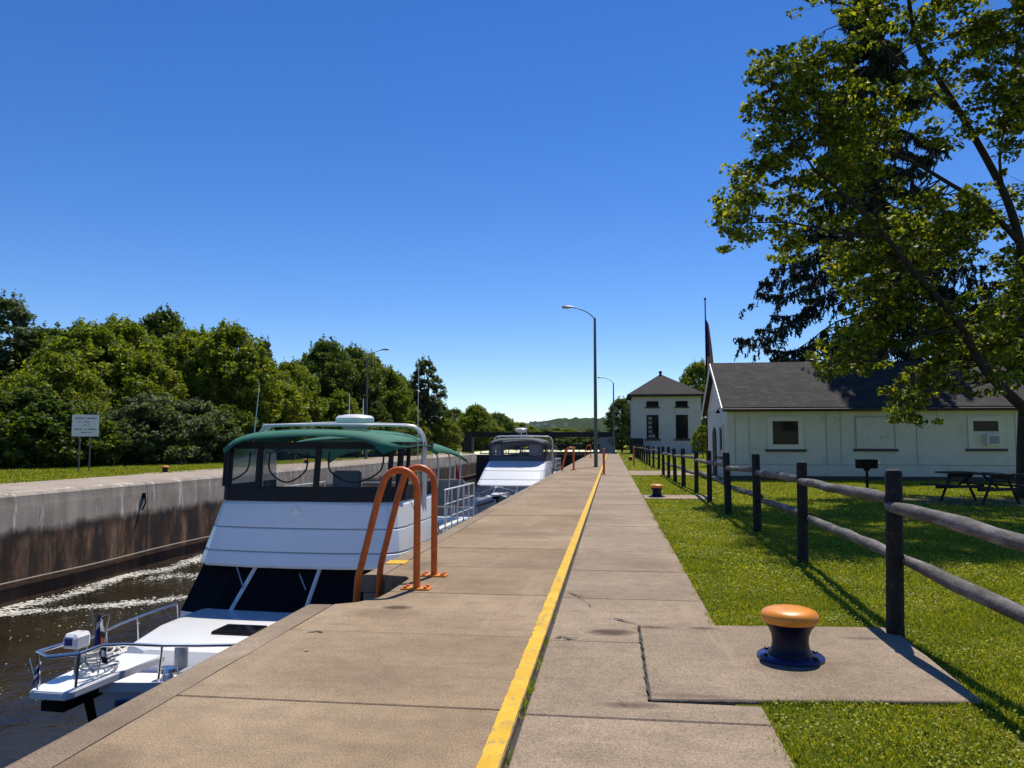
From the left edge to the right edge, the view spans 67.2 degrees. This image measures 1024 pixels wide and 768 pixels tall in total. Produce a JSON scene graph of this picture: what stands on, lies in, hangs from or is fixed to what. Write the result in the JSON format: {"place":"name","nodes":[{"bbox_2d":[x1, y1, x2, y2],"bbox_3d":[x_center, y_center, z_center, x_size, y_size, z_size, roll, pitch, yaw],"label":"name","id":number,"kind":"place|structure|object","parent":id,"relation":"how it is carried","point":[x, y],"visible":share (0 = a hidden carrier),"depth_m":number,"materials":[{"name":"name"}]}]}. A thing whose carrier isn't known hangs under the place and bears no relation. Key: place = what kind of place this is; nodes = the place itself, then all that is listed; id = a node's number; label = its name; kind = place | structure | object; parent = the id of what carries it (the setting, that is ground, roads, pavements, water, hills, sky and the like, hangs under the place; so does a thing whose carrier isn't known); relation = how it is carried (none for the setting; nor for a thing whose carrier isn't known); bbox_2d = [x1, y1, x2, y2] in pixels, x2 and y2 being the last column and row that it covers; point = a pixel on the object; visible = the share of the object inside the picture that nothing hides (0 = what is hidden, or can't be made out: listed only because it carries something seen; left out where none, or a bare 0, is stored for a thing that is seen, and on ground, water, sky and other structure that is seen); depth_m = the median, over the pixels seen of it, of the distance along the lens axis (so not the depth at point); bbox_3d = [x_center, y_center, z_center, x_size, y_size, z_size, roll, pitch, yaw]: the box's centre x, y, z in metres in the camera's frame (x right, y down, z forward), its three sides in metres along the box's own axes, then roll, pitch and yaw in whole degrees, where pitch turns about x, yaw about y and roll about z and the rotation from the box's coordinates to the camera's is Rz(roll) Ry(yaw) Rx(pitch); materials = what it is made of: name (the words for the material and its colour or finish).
{"place":"outdoors","nodes":[
{"label":"outdoors","id":0,"kind":"place"},
{"bbox_2d":[0,457,372,483],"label":"bank grass","id":1,"kind":"structure","parent":0,"point":[59,474],"depth_m":40.91,"materials":[{"name":"plant"}]},
{"bbox_2d":[0,452,616,767],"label":"canal water","id":2,"kind":"structure","parent":0,"point":[28,726],"depth_m":19.66,"materials":[{"name":"liquid"}]},
{"bbox_2d":[0,554,201,670],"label":"foam","id":3,"kind":"object","parent":2,"relation":"on","point":[196,560],"visible":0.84,"depth_m":23.63,"materials":[{"name":"liquid"}]},
{"bbox_2d":[0,453,476,607],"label":"lock wall","id":4,"kind":"structure","parent":2,"relation":"in","point":[56,540],"depth_m":27.24,"materials":[{"name":"concrete"}]},
{"bbox_2d":[29,357,473,722],"bbox_3d":[-3.591,2.912,13.029,4.485,6.950,11.322,-1,-4,9],"label":"motor yacht","id":5,"kind":"object","parent":2,"relation":"on","point":[273,553],"visible":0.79,"depth_m":12.86,"materials":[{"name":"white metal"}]},
{"bbox_2d":[29,658,40,689],"bbox_3d":[-4.684,2.844,7.542,0.117,0.304,0.058,-1,-4,7],"label":"pennant","id":6,"kind":"object","parent":5,"relation":"on","point":[36,677],"visible":1,"depth_m":7.54,"materials":[{"name":"blue fabric"}]},
{"bbox_2d":[63,630,94,672],"bbox_3d":[-4.465,2.793,7.999,0.308,0.416,0.241,-1,-4,12],"label":"trolling motor","id":7,"kind":"object","parent":5,"relation":"attached to","point":[76,640],"visible":0.93,"depth_m":7.95,"materials":[{"name":"white plastic"}]},
{"bbox_2d":[91,608,101,671],"bbox_3d":[-4.422,2.710,8.159,0.117,0.662,0.058,-1,-4,7],"label":"pennant","id":8,"kind":"object","parent":5,"relation":"on","point":[96,637],"visible":0.7,"depth_m":8.16,"materials":[{"name":"blue fabric"}]},
{"bbox_2d":[79,647,122,671],"bbox_3d":[-4.360,2.900,8.177,0.394,0.227,0.478,-1,-4,7],"label":"mooring rope","id":9,"kind":"object","parent":5,"relation":"on","point":[92,660],"visible":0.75,"depth_m":8.05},
{"bbox_2d":[97,616,109,675],"bbox_3d":[-4.236,2.717,7.979,0.114,0.622,0.058,-1,-4,7],"label":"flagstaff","id":10,"kind":"object","parent":5,"relation":"on","point":[103,654],"visible":0.9,"depth_m":7.98,"materials":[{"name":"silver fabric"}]},
{"bbox_2d":[229,449,276,483],"bbox_3d":[-3.392,1.521,14.343,3.363,0.640,2.374,-1,-4,9],"label":"vinyl window","id":11,"kind":"structure","parent":5,"relation":"in","point":[241,456],"depth_m":14.71,"materials":[{"name":"plastic"}]},
{"bbox_2d":[5,454,589,767],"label":"lock wall","id":12,"kind":"structure","parent":2,"relation":"in","point":[53,754],"depth_m":4.88,"materials":[{"name":"concrete"}]},
{"bbox_2d":[353,464,448,601],"bbox_3d":[-1.199,3.003,8.242,0.847,4.248,0.950,-1,-4,7],"label":"wall ladder","id":13,"kind":"object","parent":12,"relation":"attached to","point":[405,472],"depth_m":7.98,"materials":[{"name":"orange metal"}]},
{"bbox_2d":[561,447,576,469],"bbox_3d":[3.037,5.489,41.248,0.847,4.248,0.950,-1,-4,7],"label":"wall ladder","id":14,"kind":"object","parent":12,"relation":"attached to","point":[565,454],"depth_m":40.98,"materials":[{"name":"orange metal"}]},
{"bbox_2d":[475,420,560,512],"bbox_3d":[0.217,5.192,40.980,4.248,6.600,11.321,-1,-4,10],"label":"motor yacht","id":15,"kind":"object","parent":2,"relation":"on","point":[502,477],"visible":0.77,"depth_m":40.41,"materials":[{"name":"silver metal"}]},
{"bbox_2d":[476,444,599,478],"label":"lock gate","id":16,"kind":"structure","parent":2,"relation":"in","point":[482,460],"depth_m":101.58,"materials":[{"name":"metal"}]},
{"bbox_2d":[54,454,607,767],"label":"quay pavement","id":17,"kind":"structure","parent":0,"point":[395,677],"depth_m":4.98,"materials":[{"name":"concrete"}]},
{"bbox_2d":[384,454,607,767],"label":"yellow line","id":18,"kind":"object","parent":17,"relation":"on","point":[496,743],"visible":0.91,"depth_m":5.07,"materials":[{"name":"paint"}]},
{"bbox_2d":[562,306,598,466],"bbox_3d":[4.140,0.093,46.780,2.170,9.842,0.340,-1,-4,7],"label":"street lamp","id":19,"kind":"object","parent":17,"relation":"on","point":[595,416],"visible":0.99,"depth_m":46.53,"materials":[{"name":"metal"}]},
{"bbox_2d":[0,444,1023,767],"bbox_3d":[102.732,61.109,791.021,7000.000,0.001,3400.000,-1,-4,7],"label":"ground","id":20,"kind":"structure","parent":0,"point":[818,718],"depth_m":7.45,"materials":[{"name":"plant"}]},
{"bbox_2d":[0,339,19,382],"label":"broadleaf tree","id":21,"kind":"object","parent":20,"relation":"on","point":[8,367],"visible":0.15,"depth_m":62.61,"materials":[{"name":"green plant"}]},
{"bbox_2d":[0,288,40,457],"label":"poplar tree","id":22,"kind":"object","parent":20,"relation":"on","point":[13,310],"visible":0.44,"depth_m":63.89,"materials":[{"name":"green plant"}]},
{"bbox_2d":[0,403,42,466],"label":"bush","id":23,"kind":"object","parent":20,"relation":"on","point":[2,430],"visible":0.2,"depth_m":44.31,"materials":[{"name":"green plant"}]},
{"bbox_2d":[0,370,46,463],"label":"broadleaf tree","id":24,"kind":"object","parent":20,"relation":"on","point":[5,381],"visible":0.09,"depth_m":50.83,"materials":[{"name":"green plant"}]},
{"bbox_2d":[0,320,66,379],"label":"broadleaf tree","id":25,"kind":"object","parent":20,"relation":"on","point":[39,334],"visible":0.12,"depth_m":64.32,"materials":[{"name":"green plant"}]},
{"bbox_2d":[0,381,101,468],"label":"bush","id":26,"kind":"object","parent":20,"relation":"on","point":[64,429],"visible":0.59,"depth_m":44.68,"materials":[{"name":"green plant"}]},
{"bbox_2d":[0,388,118,467],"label":"bush","id":27,"kind":"object","parent":20,"relation":"on","point":[56,454],"visible":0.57,"depth_m":44.93,"materials":[{"name":"green plant"}]},
{"bbox_2d":[6,351,119,411],"bbox_3d":[-30.069,1.645,51.318,6.827,7.700,7.016,-4,-6,44],"label":"broadleaf tree","id":28,"kind":"object","parent":20,"relation":"on","point":[54,367],"visible":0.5,"depth_m":50.58,"materials":[{"name":"green plant"}]},
{"bbox_2d":[24,397,132,466],"bbox_3d":[-27.709,3.182,48.898,6.767,4.883,6.520,2,-5,-22],"label":"bush","id":29,"kind":"object","parent":20,"relation":"on","point":[107,428],"visible":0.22,"depth_m":48.26,"materials":[{"name":"green plant"}]},
{"bbox_2d":[71,414,98,470],"bbox_3d":[-22.215,3.071,40.048,1.240,2.950,0.116,2,-5,-23],"label":"lock sign","id":30,"kind":"object","parent":20,"relation":"on","point":[85,425],"visible":0.98,"depth_m":40.06,"materials":[{"name":"metal"}]},
{"bbox_2d":[20,316,160,407],"bbox_3d":[-31.199,0.432,56.714,9.800,10.933,10.296,1,-5,-19],"label":"broadleaf tree","id":31,"kind":"object","parent":20,"relation":"on","point":[82,337],"visible":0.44,"depth_m":55.21,"materials":[{"name":"green plant"}]},
{"bbox_2d":[82,407,150,465],"bbox_3d":[-26.909,3.549,50.792,5.609,4.285,5.602,4,-6,-41],"label":"bush","id":32,"kind":"object","parent":20,"relation":"on","point":[116,417],"visible":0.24,"depth_m":50.53,"materials":[{"name":"green plant"}]},
{"bbox_2d":[66,313,188,423],"bbox_3d":[-30.808,0.246,60.726,10.226,11.927,10.744,1,-4,-15],"label":"broadleaf tree","id":33,"kind":"object","parent":20,"relation":"on","point":[132,333],"visible":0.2,"depth_m":59.98,"materials":[{"name":"green plant"}]},
{"bbox_2d":[97,422,166,464],"bbox_3d":[-26.108,4.088,52.655,4.694,3.388,4.523,0,-4,-5],"label":"bush","id":34,"kind":"object","parent":20,"relation":"on","point":[157,450],"visible":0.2,"depth_m":51.94,"materials":[{"name":"green plant"}]},
{"bbox_2d":[101,349,188,425],"bbox_3d":[-27.920,1.686,58.124,7.282,8.668,7.483,-1,-4,13],"label":"broadleaf tree","id":35,"kind":"object","parent":20,"relation":"on","point":[157,368],"visible":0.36,"depth_m":57.33,"materials":[{"name":"green plant"}]},
{"bbox_2d":[107,303,189,383],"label":"broadleaf tree","id":36,"kind":"object","parent":20,"relation":"on","point":[158,324],"visible":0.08,"depth_m":70.20,"materials":[{"name":"green plant"}]},
{"bbox_2d":[101,389,215,464],"bbox_3d":[-25.082,3.138,53.743,8.594,5.785,8.604,4,-6,-40],"label":"bush","id":37,"kind":"object","parent":20,"relation":"on","point":[148,406],"visible":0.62,"depth_m":51.98,"materials":[{"name":"green plant"}]},
{"bbox_2d":[157,326,221,399],"bbox_3d":[-27.812,0.822,64.257,9.250,11.296,8.805,1,-4,-8],"label":"broadleaf tree","id":38,"kind":"object","parent":20,"relation":"on","point":[180,347],"visible":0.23,"depth_m":63.03,"materials":[{"name":"green plant"}]},
{"bbox_2d":[143,397,248,463],"bbox_3d":[-23.698,3.484,56.458,7.783,5.450,7.773,4,-6,-43],"label":"bush","id":39,"kind":"object","parent":20,"relation":"on","point":[206,413],"visible":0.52,"depth_m":54.88,"materials":[{"name":"green plant"}]},
{"bbox_2d":[173,371,240,455],"bbox_3d":[-24.945,2.628,61.738,6.297,7.294,6.127,-1,-4,14],"label":"broadleaf tree","id":40,"kind":"object","parent":20,"relation":"on","point":[202,390],"visible":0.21,"depth_m":60.69,"materials":[{"name":"green plant"}]},
{"bbox_2d":[179,324,241,395],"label":"broadleaf tree","id":41,"kind":"object","parent":20,"relation":"on","point":[202,333],"visible":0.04,"depth_m":68.11,"materials":[{"name":"green plant"}]},
{"bbox_2d":[178,318,283,433],"bbox_3d":[-23.299,0.393,63.757,8.955,12.093,9.408,0,-4,3],"label":"broadleaf tree","id":42,"kind":"object","parent":20,"relation":"on","point":[222,343],"visible":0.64,"depth_m":61.91,"materials":[{"name":"green plant"}]},
{"bbox_2d":[193,401,274,461],"bbox_3d":[-22.014,3.821,59.224,7.887,5.217,7.598,-3,-5,33],"label":"bush","id":43,"kind":"object","parent":20,"relation":"on","point":[237,415],"visible":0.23,"depth_m":57.62,"materials":[{"name":"green plant"}]},
{"bbox_2d":[0,453,471,491],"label":"bank walk","id":44,"kind":"structure","parent":20,"relation":"on","point":[7,487],"depth_m":32.71,"materials":[{"name":"concrete"}]},
{"bbox_2d":[365,348,388,458],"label":"street lamp","id":45,"kind":"object","parent":44,"relation":"on","point":[385,349],"visible":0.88,"depth_m":68.52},
{"bbox_2d":[204,352,311,439],"bbox_3d":[-22.201,1.891,65.507,9.454,9.386,9.199,-1,-4,15],"label":"broadleaf tree","id":46,"kind":"object","parent":20,"relation":"on","point":[293,400],"visible":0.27,"depth_m":64.50,"materials":[{"name":"green plant"}]},
{"bbox_2d":[256,335,275,362],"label":"poplar tree","id":47,"kind":"object","parent":20,"relation":"on","point":[269,350],"visible":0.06,"depth_m":86.62,"materials":[{"name":"green plant"}]},
{"bbox_2d":[252,408,304,460],"bbox_3d":[-21.134,4.302,65.074,7.738,5.119,7.455,1,-4,-14],"label":"bush","id":48,"kind":"object","parent":20,"relation":"on","point":[283,456],"visible":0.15,"depth_m":64.78,"materials":[{"name":"green plant"}]},
{"bbox_2d":[265,370,320,428],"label":"broadleaf tree","id":49,"kind":"object","parent":20,"relation":"on","point":[285,374],"visible":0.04,"depth_m":73.33,"materials":[{"name":"green plant"}]},
{"bbox_2d":[271,356,328,428],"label":"broadleaf tree","id":50,"kind":"object","parent":20,"relation":"on","point":[298,373],"visible":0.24,"depth_m":74.82,"materials":[{"name":"green plant"}]},
{"bbox_2d":[297,334,368,427],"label":"broadleaf tree","id":51,"kind":"object","parent":20,"relation":"on","point":[327,355],"visible":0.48,"depth_m":82.09,"materials":[{"name":"green plant"}]},
{"bbox_2d":[307,416,362,457],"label":"bush","id":52,"kind":"object","parent":20,"relation":"on","point":[352,454],"visible":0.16,"depth_m":75.34,"materials":[{"name":"green plant"}]},
{"bbox_2d":[320,388,363,456],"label":"broadleaf tree","id":53,"kind":"object","parent":20,"relation":"on","point":[338,399],"visible":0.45,"depth_m":78.13,"materials":[{"name":"green plant"}]},
{"bbox_2d":[319,341,387,421],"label":"broadleaf tree","id":54,"kind":"object","parent":20,"relation":"on","point":[357,356],"visible":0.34,"depth_m":86.12,"materials":[{"name":"green plant"}]},
{"bbox_2d":[360,421,388,456],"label":"bush","id":55,"kind":"object","parent":20,"relation":"on","point":[376,453],"visible":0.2,"depth_m":80.04,"materials":[{"name":"green plant"}]},
{"bbox_2d":[356,348,399,454],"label":"broadleaf tree","id":56,"kind":"object","parent":20,"relation":"on","point":[377,362],"visible":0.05,"depth_m":92.81,"materials":[{"name":"green plant"}]},
{"bbox_2d":[364,398,393,455],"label":"broadleaf tree","id":57,"kind":"object","parent":20,"relation":"on","point":[380,410],"visible":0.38,"depth_m":84.05,"materials":[{"name":"green plant"}]},
{"bbox_2d":[364,364,420,433],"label":"broadleaf tree","id":58,"kind":"object","parent":20,"relation":"on","point":[396,383],"visible":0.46,"depth_m":89.78,"materials":[{"name":"green plant"}]},
{"bbox_2d":[387,371,424,452],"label":"broadleaf tree","id":59,"kind":"object","parent":20,"relation":"on","point":[414,393],"visible":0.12,"depth_m":96.11,"materials":[{"name":"green plant"}]},
{"bbox_2d":[393,427,427,455],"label":"bush","id":60,"kind":"object","parent":20,"relation":"on","point":[407,431],"visible":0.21,"depth_m":85.56,"materials":[{"name":"green plant"}]},
{"bbox_2d":[400,413,433,441],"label":"broadleaf tree","id":61,"kind":"object","parent":20,"relation":"on","point":[426,430],"visible":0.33,"depth_m":93.82,"materials":[{"name":"green plant"}]},
{"bbox_2d":[409,353,447,436],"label":"poplar tree","id":62,"kind":"object","parent":20,"relation":"on","point":[428,402],"visible":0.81,"depth_m":97.77,"materials":[{"name":"green plant"}]},
{"bbox_2d":[428,397,455,444],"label":"broadleaf tree","id":63,"kind":"object","parent":20,"relation":"on","point":[448,413],"visible":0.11,"depth_m":111.42,"materials":[{"name":"green plant"}]},
{"bbox_2d":[430,418,464,450],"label":"broadleaf tree","id":64,"kind":"object","parent":20,"relation":"on","point":[453,433],"visible":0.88,"depth_m":96.85,"materials":[{"name":"green plant"}]},
{"bbox_2d":[443,407,468,445],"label":"broadleaf tree","id":65,"kind":"object","parent":20,"relation":"on","point":[457,412],"visible":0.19,"depth_m":141.60,"materials":[{"name":"green plant"}]},
{"bbox_2d":[455,402,495,450],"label":"broadleaf tree","id":66,"kind":"object","parent":20,"relation":"on","point":[473,413],"visible":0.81,"depth_m":130.69,"materials":[{"name":"green plant"}]},
{"bbox_2d":[465,420,505,447],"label":"broadleaf tree","id":67,"kind":"object","parent":20,"relation":"on","point":[498,429],"visible":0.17,"depth_m":140.24,"materials":[{"name":"green plant"}]},
{"bbox_2d":[491,411,515,431],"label":"broadleaf tree","id":68,"kind":"object","parent":20,"relation":"on","point":[501,419],"visible":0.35,"depth_m":165.29,"materials":[{"name":"green plant"}]},
{"bbox_2d":[515,421,540,431],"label":"broadleaf tree","id":69,"kind":"object","parent":20,"relation":"on","point":[523,425],"visible":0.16,"depth_m":184.80,"materials":[{"name":"green plant"}]},
{"bbox_2d":[462,432,612,453],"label":"footbridge","id":70,"kind":"object","parent":20,"relation":"on","point":[468,444],"visible":0.79,"depth_m":117.51,"materials":[{"name":"metal"}]},
{"bbox_2d":[539,437,572,450],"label":"bush","id":71,"kind":"object","parent":20,"relation":"on","point":[559,440],"visible":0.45,"depth_m":149.51,"materials":[{"name":"green plant"}]},
{"bbox_2d":[556,437,593,450],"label":"bush","id":72,"kind":"object","parent":20,"relation":"on","point":[573,439],"visible":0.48,"depth_m":150.45,"materials":[{"name":"green plant"}]},
{"bbox_2d":[504,471,649,767],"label":"pavement bed","id":73,"kind":"object","parent":20,"relation":"on","point":[528,698],"depth_m":5.70,"materials":[{"name":"concrete"}]},
{"bbox_2d":[603,395,630,451],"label":"broadleaf tree","id":74,"kind":"object","parent":20,"relation":"on","point":[622,406],"visible":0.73,"depth_m":115.86,"materials":[{"name":"green plant"}]},
{"bbox_2d":[629,438,643,453],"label":"utility cabinet","id":75,"kind":"object","parent":20,"relation":"on","point":[638,441],"visible":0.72,"depth_m":97.61,"materials":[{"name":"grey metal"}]},
{"bbox_2d":[634,444,660,468],"bbox_3d":[10.420,5.541,61.428,0.324,1.435,35.959,-1,-4,7],"label":"timber fence","id":76,"kind":"object","parent":20,"relation":"on","point":[640,454],"visible":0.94,"depth_m":54.11,"materials":[{"name":"brown wood"}]},
{"bbox_2d":[626,371,704,453],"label":"powerhouse","id":77,"kind":"structure","parent":20,"relation":"on","point":[665,412],"depth_m":100.51,"materials":[{"name":"paint"}]},
{"bbox_2d":[645,415,660,440],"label":"window","id":78,"kind":"structure","parent":77,"relation":"in","point":[652,420],"depth_m":100.59,"materials":[{"name":"glass"}]},
{"bbox_2d":[674,415,689,440],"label":"window","id":79,"kind":"structure","parent":77,"relation":"in","point":[681,420],"depth_m":100.10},
{"bbox_2d":[678,356,706,440],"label":"broadleaf tree","id":80,"kind":"object","parent":20,"relation":"on","point":[692,376],"visible":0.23,"depth_m":124.18,"materials":[{"name":"green plant"}]},
{"bbox_2d":[689,425,706,457],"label":"bush","id":81,"kind":"object","parent":20,"relation":"on","point":[697,437],"visible":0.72,"depth_m":72.75,"materials":[{"name":"green plant"}]},
{"bbox_2d":[704,298,707,450],"bbox_3d":[12.820,-0.211,50.731,0.160,11.100,0.152,-1,-4,7],"label":"flagpole","id":82,"kind":"object","parent":20,"relation":"on","point":[706,365],"visible":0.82,"depth_m":50.83,"materials":[{"name":"black metal"}]},
{"bbox_2d":[706,320,713,374],"bbox_3d":[13.162,-1.440,50.782,0.607,5.702,0.278,-1,-4,7],"label":"flag","id":83,"kind":"object","parent":82,"relation":"hanging from","point":[709,353],"visible":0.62,"depth_m":50.87,"materials":[{"name":"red fabric"}]},
{"bbox_2d":[508,454,983,767],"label":"footway","id":84,"kind":"structure","parent":20,"relation":"on","point":[590,677],"depth_m":5.07,"materials":[{"name":"concrete"}]},
{"bbox_2d":[312,592,759,704],"bbox_3d":[-0.198,1.945,5.848,2.671,0.012,3.410,1,-4,-13],"label":"tar patch","id":85,"kind":"object","parent":84,"relation":"on","point":[648,686],"visible":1,"depth_m":4.83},
{"bbox_2d":[598,377,614,453],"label":"street lamp","id":86,"kind":"object","parent":84,"relation":"on","point":[613,420],"visible":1,"depth_m":97.96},
{"bbox_2d":[649,484,664,496],"bbox_3d":[3.987,2.929,21.205,0.454,0.349,0.454,-1,-4,7],"label":"mooring bollard","id":87,"kind":"object","parent":84,"relation":"on","point":[656,489],"visible":1,"depth_m":21.08,"materials":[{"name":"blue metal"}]},
{"bbox_2d":[757,604,825,666],"bbox_3d":[1.949,1.741,5.400,0.454,0.349,0.454,-1,-4,7],"label":"mooring bollard","id":88,"kind":"object","parent":84,"relation":"on","point":[790,626],"visible":1,"depth_m":5.28,"materials":[{"name":"blue metal"}]},
{"bbox_2d":[661,446,1023,635],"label":"timber fence","id":89,"kind":"object","parent":20,"relation":"on","point":[897,509],"visible":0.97,"depth_m":6.12,"materials":[{"name":"brown wood"}]},
{"bbox_2d":[701,359,1023,480],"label":"white house","id":90,"kind":"structure","parent":20,"relation":"on","point":[784,417],"depth_m":30.86,"materials":[{"name":"paint"}]},
{"bbox_2d":[712,428,716,475],"bbox_3d":[9.234,3.080,35.099,0.047,2.170,1.050,-1,-4,7],"label":"door","id":91,"kind":"structure","parent":90,"relation":"in","point":[714,445],"depth_m":34.92,"materials":[{"name":"silver metal"}]},
{"bbox_2d":[717,424,723,458],"bbox_3d":[8.899,2.463,32.903,0.137,1.470,1.270,-1,-4,7],"label":"window","id":92,"kind":"structure","parent":90,"relation":"in","point":[721,434],"depth_m":32.83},
{"bbox_2d":[765,416,806,451],"bbox_3d":[11.024,2.016,31.027,1.580,1.420,0.097,-1,-4,7],"label":"window","id":93,"kind":"structure","parent":90,"relation":"in","point":[785,433],"depth_m":31.04,"materials":[{"name":"wood"}]},
{"bbox_2d":[966,416,1007,450],"bbox_3d":[18.494,1.928,29.926,1.500,1.370,0.369,-1,-4,7],"label":"window","id":94,"kind":"structure","parent":90,"relation":"in","point":[985,433],"depth_m":30.07,"materials":[{"name":"white paint"}]},
{"bbox_2d":[705,0,1023,497],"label":"maple tree","id":95,"kind":"object","parent":20,"relation":"on","point":[897,302],"visible":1,"depth_m":21.35,"materials":[{"name":"green plant"}]},
{"bbox_2d":[855,459,879,487],"bbox_3d":[11.899,2.995,25.717,0.648,0.949,0.450,0,-4,-1],"label":"park grill","id":96,"kind":"object","parent":20,"relation":"on","point":[866,465],"visible":0.99,"depth_m":25.58,"materials":[{"name":"black metal"}]},
{"bbox_2d":[733,0,1022,361],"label":"spruce tree","id":97,"kind":"object","parent":20,"relation":"on","point":[804,316],"visible":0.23,"depth_m":39.64,"materials":[{"name":"green plant"}]},
{"bbox_2d":[969,268,1023,385],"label":"broadleaf tree","id":98,"kind":"object","parent":20,"relation":"on","point":[1001,295],"visible":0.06,"depth_m":50.13,"materials":[{"name":"green plant"}]},
{"bbox_2d":[0,0,1023,453],"label":"sky","id":99,"kind":"structure","parent":0,"point":[438,179],"materials":[{"name":"blue"}]},
{"bbox_2d":[433,417,705,435],"bbox_3d":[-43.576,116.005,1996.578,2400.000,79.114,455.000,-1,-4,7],"label":"hill","id":100,"kind":"structure","parent":0,"point":[581,424],"depth_m":1928.82,"materials":[{"name":"plant"}]},
{"bbox_2d":[903,497,1023,506],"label":"bare soil","id":101,"kind":"structure","parent":0,"point":[955,501],"depth_m":19.70,"materials":[{"name":"soil"}]},
{"bbox_2d":[921,471,1023,504],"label":"picnic table","id":102,"kind":"object","parent":101,"relation":"on","point":[967,475],"visible":0.99,"depth_m":19.04,"materials":[{"name":"wood"}]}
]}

